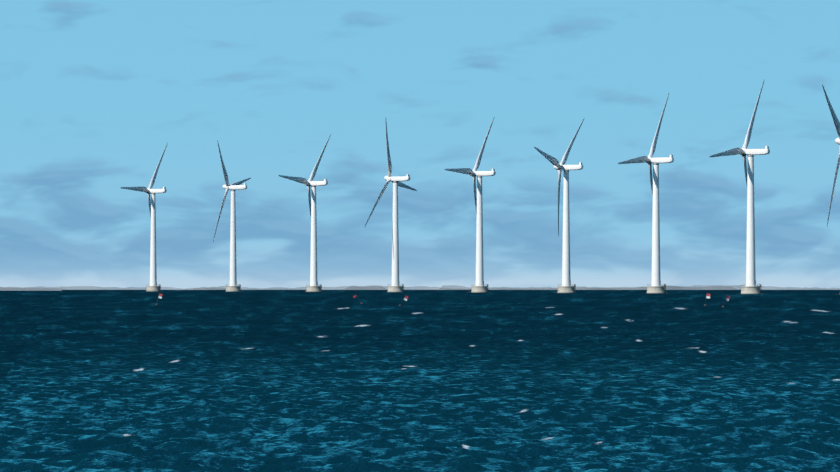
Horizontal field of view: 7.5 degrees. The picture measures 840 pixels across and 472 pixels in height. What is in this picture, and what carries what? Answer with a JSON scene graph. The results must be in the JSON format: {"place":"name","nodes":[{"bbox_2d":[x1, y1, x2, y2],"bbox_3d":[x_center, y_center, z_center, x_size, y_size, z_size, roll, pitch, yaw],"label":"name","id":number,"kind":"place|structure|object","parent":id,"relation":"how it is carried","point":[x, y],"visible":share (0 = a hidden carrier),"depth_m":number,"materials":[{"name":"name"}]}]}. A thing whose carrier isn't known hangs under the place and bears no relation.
{"place":"outdoors","nodes":[
{"label":"outdoors","id":0,"kind":"place"},
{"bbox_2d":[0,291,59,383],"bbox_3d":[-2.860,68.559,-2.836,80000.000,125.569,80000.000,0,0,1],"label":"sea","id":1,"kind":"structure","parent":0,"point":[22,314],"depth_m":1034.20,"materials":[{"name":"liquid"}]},
{"bbox_2d":[0,290,839,471],"bbox_3d":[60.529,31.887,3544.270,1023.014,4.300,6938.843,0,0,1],"label":"sea waves","id":2,"kind":"object","parent":1,"relation":"on","point":[384,381],"visible":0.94,"depth_m":303.74,"materials":[{"name":"liquid"}]},
{"bbox_2d":[121,143,167,291],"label":"wind turbine","id":3,"kind":"object","parent":2,"relation":"in","point":[153,287],"visible":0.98,"depth_m":4098.25,"materials":[{"name":"white paint"}]},
{"bbox_2d":[213,140,250,291],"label":"wind turbine","id":4,"kind":"object","parent":2,"relation":"in","point":[233,286],"visible":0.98,"depth_m":3949.61,"materials":[{"name":"white paint"}]},
{"bbox_2d":[278,135,330,291],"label":"wind turbine","id":5,"kind":"object","parent":2,"relation":"in","point":[314,286],"visible":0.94,"depth_m":3795.32,"materials":[{"name":"white paint"}]},
{"bbox_2d":[364,122,416,291],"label":"wind turbine","id":6,"kind":"object","parent":2,"relation":"in","point":[395,286],"visible":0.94,"depth_m":3631.33,"materials":[{"name":"white paint"}]},
{"bbox_2d":[445,116,495,292],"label":"wind turbine","id":7,"kind":"object","parent":2,"relation":"in","point":[479,287],"visible":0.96,"depth_m":3459.38,"materials":[{"name":"white paint"}]},
{"bbox_2d":[534,117,584,292],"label":"wind turbine","id":8,"kind":"object","parent":2,"relation":"in","point":[566,287],"visible":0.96,"depth_m":3279.56,"materials":[{"name":"white paint"}]},
{"bbox_2d":[618,94,673,292],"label":"wind turbine","id":9,"kind":"object","parent":2,"relation":"in","point":[656,286],"visible":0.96,"depth_m":3092.36,"materials":[{"name":"white paint"}]},
{"bbox_2d":[710,79,769,293],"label":"wind turbine","id":10,"kind":"object","parent":2,"relation":"in","point":[751,287],"visible":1,"depth_m":2896.57,"materials":[{"name":"white paint"}]},
{"bbox_2d":[822,84,839,294],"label":"wind turbine","id":11,"kind":"object","parent":2,"relation":"in","point":[836,123],"visible":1,"depth_m":2691.50,"materials":[{"name":"white paint"}]},
{"bbox_2d":[0,285,839,290],"bbox_3d":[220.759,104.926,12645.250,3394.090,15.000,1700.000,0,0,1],"label":"shore","id":12,"kind":"structure","parent":0,"point":[668,287],"depth_m":11804.31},
{"bbox_2d":[0,0,839,288],"label":"sky","id":13,"kind":"structure","parent":0,"point":[94,93],"materials":[{"name":"blue"}]}
]}

